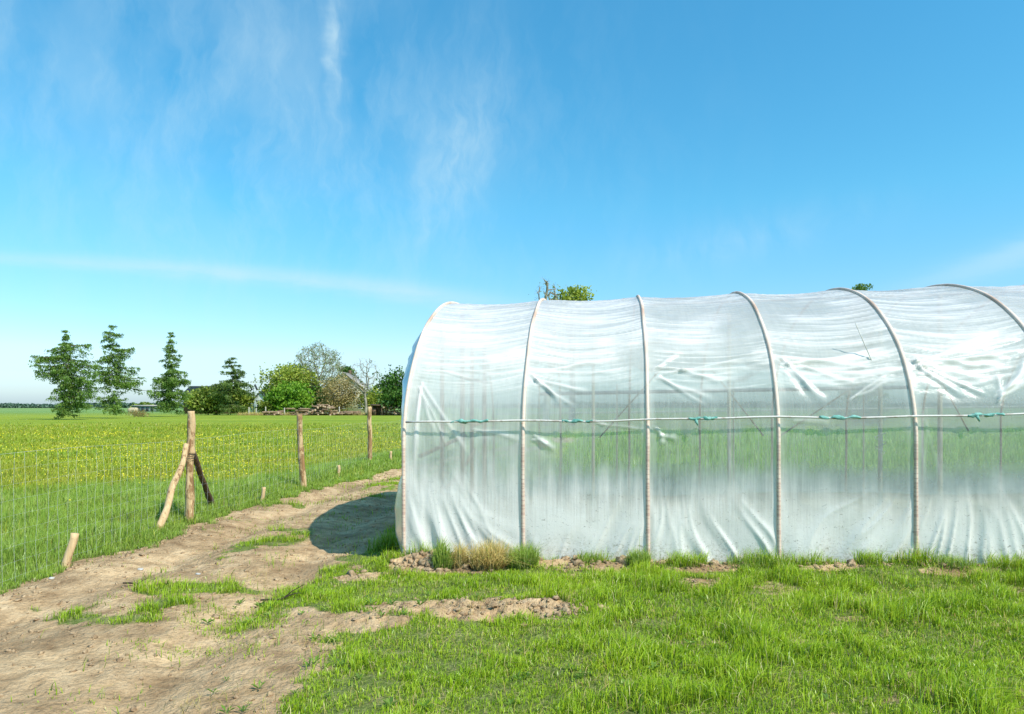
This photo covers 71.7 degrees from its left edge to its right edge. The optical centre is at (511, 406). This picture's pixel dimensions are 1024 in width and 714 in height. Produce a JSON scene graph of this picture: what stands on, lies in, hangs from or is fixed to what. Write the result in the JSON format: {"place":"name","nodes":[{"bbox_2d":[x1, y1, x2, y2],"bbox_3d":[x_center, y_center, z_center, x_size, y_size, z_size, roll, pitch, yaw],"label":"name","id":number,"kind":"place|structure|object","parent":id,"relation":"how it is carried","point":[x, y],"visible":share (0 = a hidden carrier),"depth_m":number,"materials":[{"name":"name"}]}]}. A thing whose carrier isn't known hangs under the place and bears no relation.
{"place":"outdoors","nodes":[
{"label":"outdoors","id":0,"kind":"place"},
{"bbox_2d":[0,437,577,713],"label":"dirt track","id":1,"kind":"structure","parent":0,"point":[18,682],"depth_m":5.45,"materials":[{"name":"beige soil"}]},
{"bbox_2d":[3,465,401,713],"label":"track grass","id":2,"kind":"structure","parent":1,"relation":"on","point":[390,539],"depth_m":6.47,"materials":[{"name":"green plant"}]},
{"bbox_2d":[201,562,990,713],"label":"lawn weeds","id":3,"kind":"object","parent":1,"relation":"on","point":[390,700],"visible":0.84,"depth_m":4.51,"materials":[{"name":"green plant"}]},
{"bbox_2d":[0,408,1023,713],"bbox_3d":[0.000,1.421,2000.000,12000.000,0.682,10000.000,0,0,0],"label":"ground","id":4,"kind":"structure","parent":0,"point":[46,416],"depth_m":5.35,"materials":[{"name":"green plant"}]},
{"bbox_2d":[28,330,104,419],"label":"spruce tree","id":5,"kind":"object","parent":4,"relation":"on","point":[71,383],"visible":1,"depth_m":92.50,"materials":[{"name":"green plant"}]},
{"bbox_2d":[61,533,78,567],"bbox_3d":[-4.586,1.520,7.343,0.179,0.434,0.087,0,0,-25],"label":"wooden stake","id":6,"kind":"object","parent":4,"relation":"on","point":[69,551],"visible":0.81,"depth_m":7.32,"materials":[{"name":"beige wood"}]},
{"bbox_2d":[90,325,153,415],"label":"spruce tree","id":7,"kind":"object","parent":4,"relation":"on","point":[110,379],"visible":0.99,"depth_m":103.64,"materials":[{"name":"green plant"}]},
{"bbox_2d":[128,407,137,412],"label":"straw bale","id":8,"kind":"object","parent":4,"relation":"on","point":[131,408],"visible":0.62,"depth_m":189.41},
{"bbox_2d":[125,407,150,416],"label":"dry shrub","id":9,"kind":"object","parent":4,"relation":"on","point":[138,414],"visible":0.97,"depth_m":117.79,"materials":[{"name":"brown plant"}]},
{"bbox_2d":[130,402,153,407],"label":"bush","id":10,"kind":"object","parent":4,"relation":"on","point":[144,403],"visible":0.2,"depth_m":274.88,"materials":[{"name":"green plant"}]},
{"bbox_2d":[132,405,159,411],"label":"field shed","id":11,"kind":"structure","parent":4,"relation":"on","point":[145,408],"depth_m":247.50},
{"bbox_2d":[147,332,193,415],"label":"spruce tree","id":12,"kind":"object","parent":4,"relation":"on","point":[168,382],"visible":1,"depth_m":121.40,"materials":[{"name":"green plant"}]},
{"bbox_2d":[0,402,392,407],"bbox_3d":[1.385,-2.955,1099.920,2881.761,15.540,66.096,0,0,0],"label":"wood","id":13,"kind":"object","parent":4,"relation":"on","point":[33,405],"visible":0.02,"depth_m":1077.24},
{"bbox_2d":[0,407,400,581],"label":"wire fence","id":14,"kind":"object","parent":4,"relation":"on","point":[189,458],"visible":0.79,"depth_m":10.06,"materials":[{"name":"brown wood"}]},
{"bbox_2d":[179,385,236,414],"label":"bush","id":15,"kind":"object","parent":4,"relation":"on","point":[205,401],"visible":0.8,"depth_m":144.11,"materials":[{"name":"green plant"}]},
{"bbox_2d":[182,386,236,413],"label":"barn","id":16,"kind":"structure","parent":4,"relation":"on","point":[186,409],"depth_m":173.50,"materials":[{"name":"grey"}]},
{"bbox_2d":[208,357,255,412],"label":"spruce tree","id":17,"kind":"object","parent":4,"relation":"on","point":[227,386],"visible":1,"depth_m":141.67,"materials":[{"name":"green plant"}]},
{"bbox_2d":[226,388,256,413],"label":"bush","id":18,"kind":"object","parent":4,"relation":"on","point":[244,400],"visible":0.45,"depth_m":148.99,"materials":[{"name":"green plant"}]},
{"bbox_2d":[248,392,264,411],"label":"white house","id":19,"kind":"structure","parent":4,"relation":"on","point":[258,397],"depth_m":174.00,"materials":[{"name":"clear paint"}]},
{"bbox_2d":[260,487,265,501],"bbox_3d":[-4.330,1.553,12.311,0.078,0.331,0.093,0,0,33],"label":"wooden stake","id":20,"kind":"object","parent":4,"relation":"on","point":[263,492],"visible":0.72,"depth_m":12.29,"materials":[{"name":"beige wood"}]},
{"bbox_2d":[255,400,273,412],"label":"bush","id":21,"kind":"object","parent":4,"relation":"on","point":[262,404],"visible":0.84,"depth_m":146.41,"materials":[{"name":"green plant"}]},
{"bbox_2d":[260,584,304,600],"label":"twig","id":22,"kind":"object","parent":4,"relation":"on","point":[287,595],"visible":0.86,"depth_m":6.29,"materials":[{"name":"brown wood"}]},
{"bbox_2d":[260,380,315,412],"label":"bush","id":23,"kind":"object","parent":4,"relation":"on","point":[296,396],"visible":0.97,"depth_m":146.45,"materials":[{"name":"green plant"}]},
{"bbox_2d":[249,361,332,410],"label":"leafy tree","id":24,"kind":"object","parent":4,"relation":"on","point":[289,373],"visible":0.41,"depth_m":155.08,"materials":[{"name":"green plant"}]},
{"bbox_2d":[237,411,392,414],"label":"dry meadow edge","id":25,"kind":"object","parent":4,"relation":"on","point":[285,413],"visible":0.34,"depth_m":139.29,"materials":[{"name":"brown plant"}]},
{"bbox_2d":[309,386,327,411],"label":"bush","id":26,"kind":"object","parent":4,"relation":"on","point":[317,399],"visible":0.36,"depth_m":155.34,"materials":[{"name":"green plant"}]},
{"bbox_2d":[294,341,348,388],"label":"bare tree","id":27,"kind":"object","parent":4,"relation":"on","point":[326,361],"visible":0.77,"depth_m":158.53,"materials":[{"name":"grey plant"}]},
{"bbox_2d":[337,465,340,474],"bbox_3d":[-4.037,1.525,16.500,0.097,0.355,0.078,0,0,0],"label":"wooden stake","id":28,"kind":"object","parent":4,"relation":"on","point":[338,468],"visible":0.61,"depth_m":16.47,"materials":[{"name":"beige wood"}]},
{"bbox_2d":[312,372,370,411],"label":"bush","id":29,"kind":"object","parent":4,"relation":"on","point":[347,396],"visible":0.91,"depth_m":151.60,"materials":[{"name":"brown plant"}]},
{"bbox_2d":[337,366,358,378],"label":"leafy tree","id":30,"kind":"object","parent":4,"relation":"on","point":[346,369],"visible":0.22,"depth_m":175.28,"materials":[{"name":"green plant"}]},
{"bbox_2d":[323,370,374,412],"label":"farmhouse","id":31,"kind":"object","parent":4,"relation":"on","point":[350,375],"visible":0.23,"depth_m":167.50,"materials":[{"name":"grey brick"}]},
{"bbox_2d":[350,359,381,411],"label":"bare tree","id":32,"kind":"object","parent":4,"relation":"on","point":[365,390],"visible":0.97,"depth_m":151.67,"materials":[{"name":"grey plant"}]},
{"bbox_2d":[353,383,389,410],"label":"bush","id":33,"kind":"object","parent":4,"relation":"on","point":[370,398],"visible":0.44,"depth_m":154.61,"materials":[{"name":"green plant"}]},
{"bbox_2d":[370,404,384,415],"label":"log shelter","id":34,"kind":"object","parent":4,"relation":"on","point":[378,409],"visible":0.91,"depth_m":138.00,"materials":[{"name":"brown wood"}]},
{"bbox_2d":[360,364,404,411],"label":"leafy tree","id":35,"kind":"object","parent":4,"relation":"on","point":[391,391],"visible":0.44,"depth_m":138.48,"materials":[{"name":"green plant"}]},
{"bbox_2d":[426,535,470,570],"bbox_3d":[-0.579,1.454,7.109,0.640,0.424,0.512,0,0,0],"label":"grass tussock","id":36,"kind":"object","parent":4,"relation":"on","point":[440,550],"depth_m":7.08,"materials":[{"name":"green plant"}]},
{"bbox_2d":[441,539,483,570],"bbox_3d":[-0.437,1.493,7.151,0.647,0.354,0.674,0,0,0],"label":"grass tussock","id":37,"kind":"object","parent":4,"relation":"on","point":[459,555],"depth_m":7.11,"materials":[{"name":"beige plant"}]},
{"bbox_2d":[455,533,528,571],"bbox_3d":[-0.057,1.457,7.120,1.194,0.409,1.223,0,0,-38],"label":"grass tussock","id":38,"kind":"object","parent":4,"relation":"on","point":[491,557],"depth_m":7.03,"materials":[{"name":"beige plant"}]},
{"bbox_2d":[0,473,985,713],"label":"soil clods","id":39,"kind":"object","parent":4,"relation":"on","point":[424,563],"visible":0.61,"depth_m":6.70,"materials":[{"name":"brown soil"}]},
{"bbox_2d":[0,426,1020,507],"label":"meadow flowers","id":40,"kind":"object","parent":4,"relation":"on","point":[200,435],"visible":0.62,"depth_m":23.97,"materials":[{"name":"yellow plant"}]},
{"bbox_2d":[0,425,1023,593],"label":"verge grass","id":41,"kind":"structure","parent":4,"relation":"on","point":[10,546],"depth_m":14.63,"materials":[{"name":"green plant"}]},
{"bbox_2d":[501,540,546,570],"bbox_3d":[0.142,1.462,7.051,0.707,0.320,0.565,0,0,0],"label":"grass tussock","id":42,"kind":"object","parent":4,"relation":"on","point":[530,558],"depth_m":7.03,"materials":[{"name":"green plant"}]},
{"bbox_2d":[528,276,563,299],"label":"bare tree","id":43,"kind":"object","parent":4,"relation":"on","point":[546,283],"visible":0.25,"depth_m":61.95,"materials":[{"name":"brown plant"}]},
{"bbox_2d":[548,284,596,300],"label":"leafy tree","id":44,"kind":"object","parent":4,"relation":"on","point":[573,294],"visible":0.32,"depth_m":63.48,"materials":[{"name":"green plant"}]},
{"bbox_2d":[574,550,608,563],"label":"grass tussock","id":45,"kind":"object","parent":4,"relation":"on","point":[586,556],"depth_m":7.07,"materials":[{"name":"green plant"}]},
{"bbox_2d":[620,545,655,566],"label":"grass tussock","id":46,"kind":"object","parent":4,"relation":"on","point":[634,556],"depth_m":6.96,"materials":[{"name":"green plant"}]},
{"bbox_2d":[656,549,711,568],"bbox_3d":[1.830,1.472,6.914,0.708,0.229,0.684,0,0,-18],"label":"grass tussock","id":47,"kind":"object","parent":4,"relation":"on","point":[696,560],"depth_m":6.93,"materials":[{"name":"green plant"}]},
{"bbox_2d":[395,284,1023,565],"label":"polytunnel","id":48,"kind":"structure","parent":4,"relation":"on","point":[490,392],"depth_m":7.55,"materials":[{"name":"white plastic"}]},
{"bbox_2d":[726,552,788,570],"bbox_3d":[2.395,1.480,6.873,0.651,0.222,0.630,0,0,-24],"label":"grass tussock","id":49,"kind":"object","parent":4,"relation":"on","point":[738,559],"depth_m":6.86,"materials":[{"name":"green plant"}]},
{"bbox_2d":[852,283,872,425],"label":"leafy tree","id":50,"kind":"object","parent":4,"relation":"on","point":[865,287],"visible":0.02,"depth_m":61.76,"materials":[{"name":"green plant"}]},
{"bbox_2d":[844,545,904,565],"bbox_3d":[3.513,1.419,6.798,0.749,0.220,0.502,0,0,-41],"label":"grass tussock","id":51,"kind":"object","parent":4,"relation":"on","point":[868,557],"depth_m":6.73,"materials":[{"name":"green plant"}]},
{"bbox_2d":[930,550,978,572],"bbox_3d":[4.173,1.436,6.667,0.590,0.206,0.506,0,0,29],"label":"grass tussock","id":52,"kind":"object","parent":4,"relation":"on","point":[958,561],"depth_m":6.61,"materials":[{"name":"green plant"}]},
{"bbox_2d":[982,548,1023,572],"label":"grass tussock","id":53,"kind":"object","parent":4,"relation":"on","point":[1007,560],"depth_m":6.54,"materials":[{"name":"green plant"}]},
{"bbox_2d":[0,421,1023,550],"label":"meadow grass","id":54,"kind":"structure","parent":0,"point":[331,440],"depth_m":24.53,"materials":[{"name":"green plant"}]},
{"bbox_2d":[0,0,1023,404],"label":"sky","id":55,"kind":"structure","parent":0,"point":[254,183],"materials":[{"name":"blue"}]},
{"bbox_2d":[160,558,1023,713],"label":"dead straw","id":56,"kind":"object","parent":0,"point":[900,588],"visible":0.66,"depth_m":4.96,"materials":[{"name":"beige plant"}]}
]}

